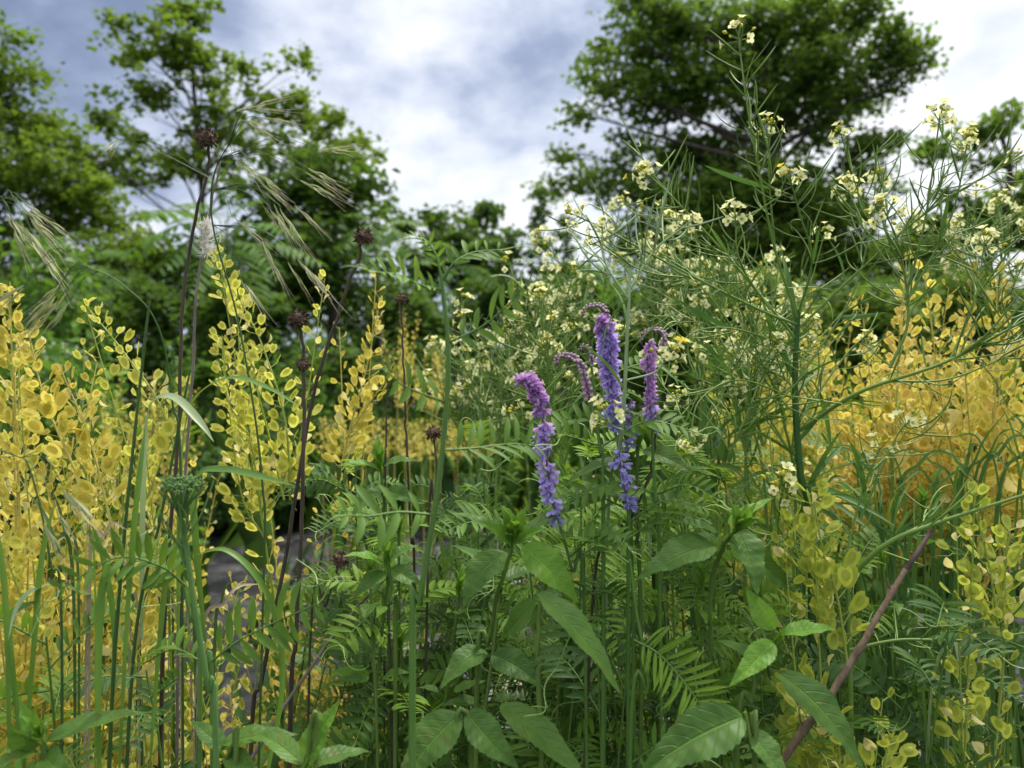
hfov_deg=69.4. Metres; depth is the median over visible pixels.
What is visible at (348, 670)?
leafy herb
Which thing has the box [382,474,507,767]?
vetch
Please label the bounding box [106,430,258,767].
pennycress
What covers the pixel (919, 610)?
leafy herb
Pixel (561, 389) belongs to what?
tree
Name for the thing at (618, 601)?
vetch
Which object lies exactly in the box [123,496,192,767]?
grass plant
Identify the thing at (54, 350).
white flowered bush
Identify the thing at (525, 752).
vetch
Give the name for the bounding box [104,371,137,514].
meadow weed
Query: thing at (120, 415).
meadow weed
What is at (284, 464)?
pennycress
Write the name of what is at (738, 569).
pennycress
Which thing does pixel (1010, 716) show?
grass plant
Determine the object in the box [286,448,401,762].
vetch
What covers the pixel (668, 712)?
vetch
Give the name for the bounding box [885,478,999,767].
grass plant
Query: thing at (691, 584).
vetch
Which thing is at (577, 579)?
pennycress
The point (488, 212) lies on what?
tree
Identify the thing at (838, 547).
grass plant
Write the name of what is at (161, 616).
grass plant
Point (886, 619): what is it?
vetch
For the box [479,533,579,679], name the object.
vetch
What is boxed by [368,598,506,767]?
vetch
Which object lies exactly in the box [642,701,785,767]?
leafy herb
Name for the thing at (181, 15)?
tree
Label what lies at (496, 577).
vetch
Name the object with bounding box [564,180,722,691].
mustard plant
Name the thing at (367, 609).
leafy herb
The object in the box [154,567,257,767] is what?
grass plant
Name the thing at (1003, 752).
pennycress
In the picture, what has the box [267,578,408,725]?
vetch
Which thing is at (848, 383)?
pennycress
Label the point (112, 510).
meadow weed
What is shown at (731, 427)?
pennycress
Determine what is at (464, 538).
vetch
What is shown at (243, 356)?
meadow weed
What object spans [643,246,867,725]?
mustard plant
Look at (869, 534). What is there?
vetch
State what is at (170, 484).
umbel plant
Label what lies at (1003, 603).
pennycress
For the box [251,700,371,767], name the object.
leafy herb
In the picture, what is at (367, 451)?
pennycress
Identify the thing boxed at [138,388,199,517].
pennycress
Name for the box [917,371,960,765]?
meadow weed
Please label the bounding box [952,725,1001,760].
vetch
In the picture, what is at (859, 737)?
vetch
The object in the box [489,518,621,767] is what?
vetch
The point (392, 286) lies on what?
tree
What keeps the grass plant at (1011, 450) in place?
on the ground at (413, 405)
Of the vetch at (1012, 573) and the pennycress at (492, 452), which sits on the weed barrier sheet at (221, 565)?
the pennycress at (492, 452)
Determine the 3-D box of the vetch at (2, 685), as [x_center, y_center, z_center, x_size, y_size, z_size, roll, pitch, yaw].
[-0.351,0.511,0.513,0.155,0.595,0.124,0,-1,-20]
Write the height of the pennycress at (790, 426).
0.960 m
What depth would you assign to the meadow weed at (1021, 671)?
0.88 m
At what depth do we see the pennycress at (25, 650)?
0.64 m
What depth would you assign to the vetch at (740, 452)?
0.83 m
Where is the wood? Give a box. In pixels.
[0,309,1023,405]
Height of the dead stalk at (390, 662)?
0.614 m
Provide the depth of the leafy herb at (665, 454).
0.52 m
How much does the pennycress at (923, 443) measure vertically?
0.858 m
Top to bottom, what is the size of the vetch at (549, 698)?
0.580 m
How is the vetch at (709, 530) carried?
on the ground at (413, 405)
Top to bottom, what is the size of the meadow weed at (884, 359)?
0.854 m
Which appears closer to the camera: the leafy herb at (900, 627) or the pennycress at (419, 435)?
the leafy herb at (900, 627)
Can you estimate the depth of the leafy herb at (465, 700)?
0.55 m
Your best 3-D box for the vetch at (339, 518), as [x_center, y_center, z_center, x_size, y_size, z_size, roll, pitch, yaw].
[-0.153,0.448,0.805,0.168,0.729,0.172,0,-1,16]
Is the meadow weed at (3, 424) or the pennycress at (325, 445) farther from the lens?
the pennycress at (325, 445)
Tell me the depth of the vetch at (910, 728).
0.60 m
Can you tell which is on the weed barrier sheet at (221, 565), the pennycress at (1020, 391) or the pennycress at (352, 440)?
the pennycress at (352, 440)
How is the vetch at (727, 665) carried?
on the ground at (413, 405)
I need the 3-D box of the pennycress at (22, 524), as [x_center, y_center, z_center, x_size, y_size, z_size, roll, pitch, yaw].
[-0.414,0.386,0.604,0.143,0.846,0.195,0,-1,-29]
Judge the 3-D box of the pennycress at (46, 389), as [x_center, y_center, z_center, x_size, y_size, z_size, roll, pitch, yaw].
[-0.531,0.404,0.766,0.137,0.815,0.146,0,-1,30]
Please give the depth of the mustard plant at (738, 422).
0.75 m
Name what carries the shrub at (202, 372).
on the ground at (413, 405)
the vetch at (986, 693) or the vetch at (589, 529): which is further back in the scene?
the vetch at (986, 693)
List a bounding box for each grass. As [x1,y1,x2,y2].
[0,189,85,300]
[0,248,183,767]
[0,399,1023,602]
[0,450,116,753]
[50,533,1023,767]
[102,93,368,767]
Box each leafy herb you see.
[0,700,149,767]
[49,662,125,767]
[190,720,299,767]
[243,501,333,731]
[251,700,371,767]
[260,699,301,767]
[329,555,401,767]
[333,434,423,767]
[333,548,408,767]
[336,629,403,767]
[342,506,436,767]
[345,532,419,767]
[374,619,408,748]
[401,706,518,767]
[418,563,486,767]
[429,666,467,767]
[440,503,592,767]
[441,570,516,767]
[499,591,623,767]
[527,557,599,767]
[560,425,703,761]
[561,529,644,759]
[581,562,636,767]
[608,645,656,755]
[634,497,794,767]
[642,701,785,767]
[669,561,751,767]
[683,574,765,767]
[715,586,863,767]
[743,578,809,751]
[840,538,935,767]
[854,647,879,757]
[858,584,916,755]
[878,482,948,767]
[899,571,965,767]
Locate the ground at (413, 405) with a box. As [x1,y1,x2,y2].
[110,398,950,408]
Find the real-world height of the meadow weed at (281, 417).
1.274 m
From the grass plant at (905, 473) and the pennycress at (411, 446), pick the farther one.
the pennycress at (411, 446)
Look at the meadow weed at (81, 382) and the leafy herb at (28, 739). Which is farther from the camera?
the meadow weed at (81, 382)
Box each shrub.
[0,213,113,390]
[0,273,99,392]
[61,263,218,409]
[146,349,269,420]
[166,271,315,375]
[184,430,322,531]
[255,342,414,419]
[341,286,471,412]
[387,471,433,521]
[437,269,561,407]
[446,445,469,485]
[514,251,650,411]
[592,255,726,412]
[662,260,844,405]
[789,278,952,408]
[872,258,1023,408]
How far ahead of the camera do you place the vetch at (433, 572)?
0.83 m
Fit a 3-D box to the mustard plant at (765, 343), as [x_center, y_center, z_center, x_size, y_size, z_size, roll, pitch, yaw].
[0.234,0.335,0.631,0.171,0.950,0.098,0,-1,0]
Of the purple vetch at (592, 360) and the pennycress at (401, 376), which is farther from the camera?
the pennycress at (401, 376)
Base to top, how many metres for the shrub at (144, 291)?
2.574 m
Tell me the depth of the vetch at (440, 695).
0.67 m
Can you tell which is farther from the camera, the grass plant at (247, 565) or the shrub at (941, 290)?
the shrub at (941, 290)
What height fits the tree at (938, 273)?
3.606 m
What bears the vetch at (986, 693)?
on the ground at (413, 405)
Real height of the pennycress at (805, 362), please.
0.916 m
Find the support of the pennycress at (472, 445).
on the weed barrier sheet at (221, 565)
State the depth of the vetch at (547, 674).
0.67 m
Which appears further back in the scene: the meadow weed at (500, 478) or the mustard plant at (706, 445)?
the meadow weed at (500, 478)
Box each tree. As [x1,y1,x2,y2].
[0,8,174,316]
[0,253,94,283]
[1,0,389,399]
[42,230,245,400]
[188,248,327,395]
[205,122,407,407]
[321,263,450,404]
[385,198,528,405]
[514,255,626,404]
[520,0,953,353]
[631,250,753,404]
[763,266,899,404]
[851,252,988,365]
[856,96,1023,359]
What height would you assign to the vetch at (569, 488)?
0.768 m
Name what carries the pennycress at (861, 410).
on the ground at (413, 405)
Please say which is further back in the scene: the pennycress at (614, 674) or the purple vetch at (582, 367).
the pennycress at (614, 674)
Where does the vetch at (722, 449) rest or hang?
on the ground at (413, 405)
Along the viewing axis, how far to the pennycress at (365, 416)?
0.72 m
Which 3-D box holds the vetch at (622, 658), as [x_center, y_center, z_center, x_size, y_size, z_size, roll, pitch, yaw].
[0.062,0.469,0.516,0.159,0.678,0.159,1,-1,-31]
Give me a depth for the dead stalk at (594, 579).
0.51 m
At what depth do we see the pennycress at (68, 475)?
0.73 m
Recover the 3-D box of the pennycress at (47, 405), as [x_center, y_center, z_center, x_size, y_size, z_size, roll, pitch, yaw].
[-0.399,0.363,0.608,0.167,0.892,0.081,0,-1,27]
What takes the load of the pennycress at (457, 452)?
on the weed barrier sheet at (221, 565)
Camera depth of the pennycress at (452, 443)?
2.84 m
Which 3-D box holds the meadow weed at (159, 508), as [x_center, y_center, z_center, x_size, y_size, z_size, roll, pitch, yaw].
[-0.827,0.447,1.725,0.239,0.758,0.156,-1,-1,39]
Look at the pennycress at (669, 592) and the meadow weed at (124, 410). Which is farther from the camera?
the meadow weed at (124, 410)
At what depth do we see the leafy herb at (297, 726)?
0.59 m
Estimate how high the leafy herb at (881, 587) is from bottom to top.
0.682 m
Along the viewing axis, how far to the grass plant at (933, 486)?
0.66 m
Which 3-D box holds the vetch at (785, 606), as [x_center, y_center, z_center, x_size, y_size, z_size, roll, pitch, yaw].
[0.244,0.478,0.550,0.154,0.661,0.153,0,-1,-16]
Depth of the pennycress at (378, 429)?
2.74 m
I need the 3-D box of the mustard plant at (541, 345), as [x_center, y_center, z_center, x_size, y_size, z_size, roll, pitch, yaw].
[0.041,0.355,0.737,0.186,0.912,0.150,0,-1,0]
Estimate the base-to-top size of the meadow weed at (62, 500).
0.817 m
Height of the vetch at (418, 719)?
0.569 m
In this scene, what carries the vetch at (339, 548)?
on the ground at (413, 405)
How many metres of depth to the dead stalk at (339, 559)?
0.60 m
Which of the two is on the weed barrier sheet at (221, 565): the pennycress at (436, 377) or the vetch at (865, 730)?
the pennycress at (436, 377)
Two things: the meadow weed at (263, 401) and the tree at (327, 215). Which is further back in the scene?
the tree at (327, 215)
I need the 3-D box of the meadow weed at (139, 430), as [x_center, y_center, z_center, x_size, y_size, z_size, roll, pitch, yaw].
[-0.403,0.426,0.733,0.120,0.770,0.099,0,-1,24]
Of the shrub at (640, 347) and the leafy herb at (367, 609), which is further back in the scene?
the shrub at (640, 347)
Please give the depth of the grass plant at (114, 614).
0.46 m
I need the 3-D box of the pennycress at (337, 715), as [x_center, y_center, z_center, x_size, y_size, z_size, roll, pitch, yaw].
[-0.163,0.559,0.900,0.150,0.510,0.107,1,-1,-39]
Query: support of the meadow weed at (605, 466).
on the ground at (413, 405)
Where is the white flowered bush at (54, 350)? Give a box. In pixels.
[0,302,128,547]
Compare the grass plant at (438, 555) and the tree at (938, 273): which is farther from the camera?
the tree at (938, 273)
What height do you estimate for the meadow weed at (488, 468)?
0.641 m
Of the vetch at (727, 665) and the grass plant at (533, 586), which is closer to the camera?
the vetch at (727, 665)
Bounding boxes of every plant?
[0,501,54,767]
[8,422,147,767]
[26,484,128,767]
[90,300,150,767]
[92,542,173,767]
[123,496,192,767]
[125,370,190,767]
[139,376,301,639]
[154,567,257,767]
[158,470,218,767]
[190,465,294,767]
[405,543,513,759]
[412,282,526,706]
[431,252,568,713]
[431,521,519,761]
[463,279,637,733]
[498,249,594,767]
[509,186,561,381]
[513,600,581,766]
[526,190,674,686]
[527,588,589,765]
[530,583,613,696]
[535,14,1023,743]
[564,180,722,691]
[600,188,702,722]
[613,508,675,742]
[619,177,793,655]
[621,282,848,764]
[626,236,828,765]
[630,265,826,710]
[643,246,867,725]
[661,494,753,767]
[688,221,891,766]
[714,450,847,740]
[729,511,834,736]
[738,465,816,723]
[739,389,1023,767]
[798,511,850,686]
[820,445,961,764]
[838,489,959,767]
[841,476,961,767]
[879,412,1013,766]
[880,630,985,767]
[883,448,989,767]
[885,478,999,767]
[898,521,1014,767]
[901,485,1023,767]
[912,146,1023,766]
[949,400,1023,763]
[961,618,1023,767]
[969,426,1023,767]
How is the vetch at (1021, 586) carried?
on the ground at (413, 405)
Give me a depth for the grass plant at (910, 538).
0.64 m
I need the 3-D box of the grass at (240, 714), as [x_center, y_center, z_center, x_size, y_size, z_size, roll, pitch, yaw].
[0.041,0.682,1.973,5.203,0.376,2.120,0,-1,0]
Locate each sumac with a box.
[7,235,135,360]
[107,190,327,413]
[334,205,430,413]
[420,240,504,413]
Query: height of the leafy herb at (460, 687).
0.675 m
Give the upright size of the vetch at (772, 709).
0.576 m
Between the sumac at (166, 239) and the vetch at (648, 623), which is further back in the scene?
the sumac at (166, 239)
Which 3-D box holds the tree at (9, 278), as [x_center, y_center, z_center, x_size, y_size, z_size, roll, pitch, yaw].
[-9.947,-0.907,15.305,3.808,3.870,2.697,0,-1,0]
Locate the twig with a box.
[781,529,933,762]
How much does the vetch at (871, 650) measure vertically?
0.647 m
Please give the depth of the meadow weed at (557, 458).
3.93 m
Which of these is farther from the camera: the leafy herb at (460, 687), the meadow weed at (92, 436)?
the meadow weed at (92, 436)
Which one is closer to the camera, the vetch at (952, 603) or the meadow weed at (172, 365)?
the vetch at (952, 603)
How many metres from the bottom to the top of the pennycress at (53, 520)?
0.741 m
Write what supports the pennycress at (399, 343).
on the weed barrier sheet at (221, 565)
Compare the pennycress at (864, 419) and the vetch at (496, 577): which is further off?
the pennycress at (864, 419)
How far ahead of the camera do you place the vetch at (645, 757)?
0.59 m
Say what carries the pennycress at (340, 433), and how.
on the weed barrier sheet at (221, 565)
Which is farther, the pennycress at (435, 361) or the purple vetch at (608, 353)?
the pennycress at (435, 361)
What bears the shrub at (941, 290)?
on the ground at (413, 405)
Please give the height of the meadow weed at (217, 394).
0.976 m
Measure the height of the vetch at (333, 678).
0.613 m
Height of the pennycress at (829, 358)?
0.973 m
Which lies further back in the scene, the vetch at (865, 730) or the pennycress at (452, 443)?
the pennycress at (452, 443)
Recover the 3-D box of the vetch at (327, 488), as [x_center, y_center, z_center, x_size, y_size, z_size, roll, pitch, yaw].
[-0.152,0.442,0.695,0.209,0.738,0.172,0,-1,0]
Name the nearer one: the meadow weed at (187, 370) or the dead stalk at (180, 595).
the dead stalk at (180, 595)
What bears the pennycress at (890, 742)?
on the ground at (413, 405)
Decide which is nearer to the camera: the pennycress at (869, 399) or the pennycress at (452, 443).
the pennycress at (869, 399)
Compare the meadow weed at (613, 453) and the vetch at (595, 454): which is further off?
the meadow weed at (613, 453)
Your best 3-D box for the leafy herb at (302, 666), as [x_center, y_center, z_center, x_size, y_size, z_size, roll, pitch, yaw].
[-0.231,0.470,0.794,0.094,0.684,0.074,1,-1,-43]
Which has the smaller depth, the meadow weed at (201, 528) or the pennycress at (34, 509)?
the pennycress at (34, 509)
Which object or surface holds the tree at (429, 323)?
on the ground at (413, 405)
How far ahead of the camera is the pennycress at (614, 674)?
0.80 m
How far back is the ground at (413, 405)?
70.13 m
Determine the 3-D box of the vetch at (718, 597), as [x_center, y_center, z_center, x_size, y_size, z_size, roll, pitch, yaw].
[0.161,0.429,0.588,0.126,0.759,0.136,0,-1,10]
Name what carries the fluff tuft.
attached to the dead stalk at (185, 474)
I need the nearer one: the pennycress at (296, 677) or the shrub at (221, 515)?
the pennycress at (296, 677)
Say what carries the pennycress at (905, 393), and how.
on the ground at (413, 405)
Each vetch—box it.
[0,597,184,767]
[0,675,93,766]
[27,520,202,767]
[36,654,233,767]
[126,559,345,767]
[229,538,364,765]
[239,560,407,752]
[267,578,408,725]
[273,470,442,767]
[274,463,422,754]
[276,575,420,747]
[283,461,455,767]
[285,568,409,756]
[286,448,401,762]
[293,597,406,767]
[294,613,450,767]
[302,563,495,767]
[315,491,483,713]
[318,637,474,767]
[325,230,564,767]
[326,531,439,746]
[335,550,469,767]
[336,683,454,767]
[339,600,425,734]
[354,501,583,767]
[363,542,532,759]
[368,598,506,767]
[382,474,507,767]
[382,581,517,765]
[385,588,535,764]
[400,697,467,767]
[416,496,529,766]
[418,506,557,767]
[420,588,560,767]
[420,607,617,767]
[434,541,549,767]
[437,411,542,767]
[454,493,559,767]
[463,370,650,767]
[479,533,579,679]
[480,653,638,767]
[481,700,609,767]
[482,352,722,767]
[485,640,620,767]
[486,558,582,766]
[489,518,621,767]
[494,302,697,767]
[498,484,651,752]
[503,667,611,758]
[520,459,679,767]
[526,313,737,767]
[526,445,681,767]
[526,513,670,764]
[527,435,655,767]
[527,603,642,767]
[534,551,675,765]
[535,591,643,767]
[539,521,729,767]
[547,577,682,767]
[547,698,625,767]
[550,538,694,767]
[552,646,625,714]
[557,327,738,740]
[560,550,651,762]
[562,526,668,757]
[569,423,791,767]
[569,533,758,756]
[578,343,666,767]
[590,645,703,767]
[592,717,659,767]
[595,564,736,767]
[607,441,760,767]
[610,563,693,698]
[610,689,697,742]
[611,663,704,723]
[612,493,747,767]
[616,522,755,767]
[636,529,808,765]
[644,445,762,729]
[644,589,760,738]
[651,491,742,680]
[661,452,811,763]
[662,495,737,660]
[676,634,791,759]
[687,615,844,767]
[689,487,825,753]
[701,526,788,765]
[707,442,846,708]
[710,722,798,767]
[722,515,877,697]
[722,527,827,764]
[726,598,893,736]
[727,690,783,741]
[744,728,870,766]
[747,600,827,734]
[756,617,923,766]
[758,648,867,727]
[763,526,960,762]
[766,570,971,767]
[767,594,880,767]
[770,619,1023,766]
[771,598,988,757]
[777,586,908,767]
[790,405,935,716]
[806,597,963,767]
[808,711,912,754]
[819,517,941,767]
[825,638,991,767]
[840,666,1023,745]
[841,659,988,767]
[860,695,923,762]
[865,641,1023,738]
[870,543,1023,765]
[874,635,1022,761]
[883,583,1019,767]
[892,619,1004,761]
[917,528,1022,676]
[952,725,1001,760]
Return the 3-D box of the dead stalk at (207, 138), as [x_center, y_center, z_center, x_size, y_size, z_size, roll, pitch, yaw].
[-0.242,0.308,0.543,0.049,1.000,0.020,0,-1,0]
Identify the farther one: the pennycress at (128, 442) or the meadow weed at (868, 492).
the pennycress at (128, 442)
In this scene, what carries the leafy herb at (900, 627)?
on the ground at (413, 405)
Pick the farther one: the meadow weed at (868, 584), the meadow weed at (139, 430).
the meadow weed at (868, 584)
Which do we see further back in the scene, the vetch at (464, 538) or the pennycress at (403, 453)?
the pennycress at (403, 453)
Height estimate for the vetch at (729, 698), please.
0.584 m
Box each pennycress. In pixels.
[0,282,127,767]
[0,338,158,766]
[0,339,101,765]
[0,340,125,767]
[0,356,192,767]
[0,385,90,767]
[0,454,246,767]
[0,455,176,767]
[0,513,117,767]
[2,469,207,766]
[4,456,136,734]
[8,448,197,767]
[9,466,110,762]
[32,450,215,767]
[32,464,175,767]
[32,465,155,763]
[45,414,250,767]
[55,438,190,767]
[68,354,159,496]
[76,297,273,767]
[98,394,169,515]
[102,373,183,524]
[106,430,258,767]
[109,480,205,752]
[118,387,182,556]
[138,371,207,659]
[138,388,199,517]
[202,679,311,767]
[205,234,329,767]
[228,508,350,767]
[244,593,352,767]
[259,569,349,767]
[311,655,405,758]
[312,417,340,569]
[321,273,393,766]
[325,419,353,564]
[325,419,354,553]
[344,415,380,550]
[353,420,378,507]
[364,579,440,743]
[366,419,394,565]
[378,308,420,618]
[379,418,406,589]
[389,338,428,568]
[391,422,429,603]
[396,419,419,600]
[409,342,445,638]
[409,419,440,606]
[412,418,434,551]
[413,346,445,638]
[422,420,454,515]
[436,420,465,548]
[446,421,468,549]
[455,575,538,706]
[460,420,478,529]
[476,423,494,517]
[524,475,597,697]
[562,587,671,762]
[572,535,651,764]
[631,598,687,747]
[651,474,732,662]
[684,261,819,711]
[708,325,808,698]
[709,277,791,699]
[718,323,827,634]
[727,267,830,741]
[729,277,841,653]
[729,444,815,608]
[731,272,839,637]
[734,325,851,592]
[753,298,876,558]
[768,282,859,587]
[768,327,859,701]
[770,478,879,767]
[771,681,918,767]
[777,317,869,736]
[785,282,974,765]
[785,312,901,600]
[804,339,1016,756]
[810,250,986,701]
[816,375,953,767]
[827,350,945,697]
[830,359,980,571]
[837,429,955,582]
[855,342,1023,767]
[858,261,1023,767]
[879,259,1023,767]
[896,276,1015,763]
[899,330,1023,699]
[916,640,1018,767]
[930,480,1023,767]
[935,316,1023,523]
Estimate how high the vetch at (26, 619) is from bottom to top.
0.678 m
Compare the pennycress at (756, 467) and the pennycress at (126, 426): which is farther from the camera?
the pennycress at (756, 467)
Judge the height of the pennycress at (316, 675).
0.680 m
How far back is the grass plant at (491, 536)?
0.79 m
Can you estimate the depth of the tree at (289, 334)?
14.45 m
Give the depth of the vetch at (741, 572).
0.90 m
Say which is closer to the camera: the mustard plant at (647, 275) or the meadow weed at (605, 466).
the mustard plant at (647, 275)
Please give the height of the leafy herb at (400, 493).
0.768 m
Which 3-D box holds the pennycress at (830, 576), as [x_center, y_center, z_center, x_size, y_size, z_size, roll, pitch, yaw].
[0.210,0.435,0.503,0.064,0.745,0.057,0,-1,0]
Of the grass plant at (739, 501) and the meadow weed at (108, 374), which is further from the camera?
the meadow weed at (108, 374)
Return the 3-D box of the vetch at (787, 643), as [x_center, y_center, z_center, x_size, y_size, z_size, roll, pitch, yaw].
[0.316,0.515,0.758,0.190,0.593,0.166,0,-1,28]
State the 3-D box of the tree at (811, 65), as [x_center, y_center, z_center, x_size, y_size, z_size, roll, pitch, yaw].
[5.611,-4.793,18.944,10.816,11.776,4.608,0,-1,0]
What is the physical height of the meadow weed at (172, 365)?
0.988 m
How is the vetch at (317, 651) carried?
on the ground at (413, 405)
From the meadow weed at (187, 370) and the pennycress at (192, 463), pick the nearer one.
the pennycress at (192, 463)
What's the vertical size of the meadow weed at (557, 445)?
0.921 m
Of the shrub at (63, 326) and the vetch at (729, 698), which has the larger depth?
the shrub at (63, 326)
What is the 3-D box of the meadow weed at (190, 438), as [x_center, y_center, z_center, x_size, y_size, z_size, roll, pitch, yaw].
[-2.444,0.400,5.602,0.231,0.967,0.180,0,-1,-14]
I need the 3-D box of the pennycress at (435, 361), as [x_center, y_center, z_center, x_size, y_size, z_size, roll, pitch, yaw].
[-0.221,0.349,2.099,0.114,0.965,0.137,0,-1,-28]
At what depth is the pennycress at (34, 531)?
0.68 m
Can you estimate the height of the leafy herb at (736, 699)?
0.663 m
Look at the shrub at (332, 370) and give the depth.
7.55 m
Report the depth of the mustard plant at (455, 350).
0.85 m
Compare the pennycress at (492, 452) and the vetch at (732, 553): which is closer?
the vetch at (732, 553)
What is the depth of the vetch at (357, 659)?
0.59 m
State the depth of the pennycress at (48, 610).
0.60 m
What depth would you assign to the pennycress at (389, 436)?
2.73 m
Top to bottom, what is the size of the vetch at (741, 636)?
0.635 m
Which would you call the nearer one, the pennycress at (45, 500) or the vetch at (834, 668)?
the vetch at (834, 668)
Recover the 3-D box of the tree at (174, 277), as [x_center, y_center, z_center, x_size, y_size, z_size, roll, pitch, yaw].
[-6.649,-0.940,13.748,3.718,3.889,2.466,0,-1,0]
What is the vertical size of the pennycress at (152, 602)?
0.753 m
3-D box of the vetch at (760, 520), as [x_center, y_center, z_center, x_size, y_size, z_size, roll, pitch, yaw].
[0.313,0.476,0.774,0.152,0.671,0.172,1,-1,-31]
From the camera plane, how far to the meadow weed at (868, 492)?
0.82 m
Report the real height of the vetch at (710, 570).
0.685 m
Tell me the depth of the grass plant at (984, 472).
0.67 m
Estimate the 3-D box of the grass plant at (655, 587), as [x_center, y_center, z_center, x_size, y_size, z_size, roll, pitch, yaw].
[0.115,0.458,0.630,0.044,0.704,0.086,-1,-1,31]
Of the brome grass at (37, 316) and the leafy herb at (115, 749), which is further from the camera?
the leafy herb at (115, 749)
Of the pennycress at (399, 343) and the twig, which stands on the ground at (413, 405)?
the twig
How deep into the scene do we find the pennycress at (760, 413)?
1.21 m
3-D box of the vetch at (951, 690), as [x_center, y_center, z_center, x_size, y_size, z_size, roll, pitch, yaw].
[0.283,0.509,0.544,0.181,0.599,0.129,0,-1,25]
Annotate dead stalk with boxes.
[158,125,219,767]
[174,470,190,767]
[175,161,220,767]
[249,226,373,755]
[250,579,385,759]
[285,308,311,767]
[307,549,350,726]
[383,366,388,767]
[388,632,392,767]
[394,292,415,574]
[424,424,441,714]
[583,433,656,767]
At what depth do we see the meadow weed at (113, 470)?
3.17 m
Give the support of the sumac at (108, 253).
on the ground at (413, 405)
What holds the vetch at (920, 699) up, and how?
on the ground at (413, 405)
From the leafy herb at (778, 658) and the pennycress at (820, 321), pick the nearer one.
the leafy herb at (778, 658)
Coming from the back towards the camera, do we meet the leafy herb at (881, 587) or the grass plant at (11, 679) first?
the leafy herb at (881, 587)
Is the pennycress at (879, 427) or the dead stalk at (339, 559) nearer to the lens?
the dead stalk at (339, 559)
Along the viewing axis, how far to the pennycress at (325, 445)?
2.68 m
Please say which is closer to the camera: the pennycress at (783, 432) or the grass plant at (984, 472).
the grass plant at (984, 472)
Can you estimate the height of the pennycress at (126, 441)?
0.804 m
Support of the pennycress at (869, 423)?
on the ground at (413, 405)
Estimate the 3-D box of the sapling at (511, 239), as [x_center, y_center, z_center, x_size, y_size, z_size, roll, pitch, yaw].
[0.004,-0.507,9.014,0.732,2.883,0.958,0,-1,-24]
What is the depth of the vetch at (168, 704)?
0.53 m
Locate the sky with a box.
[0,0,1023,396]
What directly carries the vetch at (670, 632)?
on the ground at (413, 405)
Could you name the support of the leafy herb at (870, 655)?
on the ground at (413, 405)
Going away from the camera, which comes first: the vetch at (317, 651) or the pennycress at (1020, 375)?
the vetch at (317, 651)
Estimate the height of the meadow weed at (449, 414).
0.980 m
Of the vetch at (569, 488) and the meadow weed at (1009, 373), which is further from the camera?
the meadow weed at (1009, 373)
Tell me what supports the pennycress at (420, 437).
on the weed barrier sheet at (221, 565)
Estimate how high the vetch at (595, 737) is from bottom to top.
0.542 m
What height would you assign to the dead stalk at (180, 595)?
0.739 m
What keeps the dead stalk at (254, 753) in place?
on the ground at (413, 405)
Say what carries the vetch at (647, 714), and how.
on the ground at (413, 405)
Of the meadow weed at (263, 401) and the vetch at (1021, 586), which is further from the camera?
the meadow weed at (263, 401)
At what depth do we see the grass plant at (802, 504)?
0.65 m
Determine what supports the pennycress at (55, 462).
on the ground at (413, 405)
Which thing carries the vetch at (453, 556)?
on the ground at (413, 405)
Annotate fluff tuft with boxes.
[195,214,219,259]
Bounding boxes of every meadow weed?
[0,369,20,505]
[0,382,23,524]
[0,431,36,593]
[12,457,58,629]
[30,336,68,558]
[34,369,99,764]
[45,435,104,745]
[60,395,111,601]
[66,396,127,747]
[81,369,138,564]
[82,327,120,538]
[91,427,126,706]
[95,411,127,535]
[97,427,156,763]
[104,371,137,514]
[106,412,136,518]
[131,416,192,682]
[149,334,209,617]
[166,378,210,535]
[182,373,195,440]
[183,344,196,430]
[209,373,226,423]
[237,326,250,426]
[260,380,271,420]
[267,326,289,433]
[284,335,302,434]
[298,378,313,432]
[314,333,334,441]
[440,379,457,441]
[469,428,505,537]
[482,362,518,544]
[508,368,539,587]
[539,376,573,491]
[549,426,578,493]
[573,378,633,668]
[599,374,624,521]
[769,370,821,615]
[774,352,823,573]
[835,414,874,608]
[858,407,940,759]
[861,390,947,626]
[865,351,921,757]
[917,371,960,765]
[937,359,1016,760]
[942,335,1023,767]
[958,356,1023,766]
[978,359,1023,766]
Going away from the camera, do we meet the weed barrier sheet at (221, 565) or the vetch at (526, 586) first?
the vetch at (526, 586)
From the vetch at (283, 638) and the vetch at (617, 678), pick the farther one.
the vetch at (617, 678)
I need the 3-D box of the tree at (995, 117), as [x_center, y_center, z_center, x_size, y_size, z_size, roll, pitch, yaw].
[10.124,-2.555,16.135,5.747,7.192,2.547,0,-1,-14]
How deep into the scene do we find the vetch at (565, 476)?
0.68 m
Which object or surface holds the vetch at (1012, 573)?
on the ground at (413, 405)
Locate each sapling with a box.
[485,223,535,410]
[546,213,594,419]
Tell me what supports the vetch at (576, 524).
on the ground at (413, 405)
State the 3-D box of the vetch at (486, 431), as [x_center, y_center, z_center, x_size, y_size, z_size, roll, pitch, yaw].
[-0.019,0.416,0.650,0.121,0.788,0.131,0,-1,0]
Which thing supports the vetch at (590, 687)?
on the ground at (413, 405)
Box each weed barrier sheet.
[12,525,724,760]
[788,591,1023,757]
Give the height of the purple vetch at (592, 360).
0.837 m
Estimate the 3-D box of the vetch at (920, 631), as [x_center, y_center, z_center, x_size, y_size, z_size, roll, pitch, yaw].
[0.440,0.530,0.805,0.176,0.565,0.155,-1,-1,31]
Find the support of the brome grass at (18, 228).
on the ground at (413, 405)

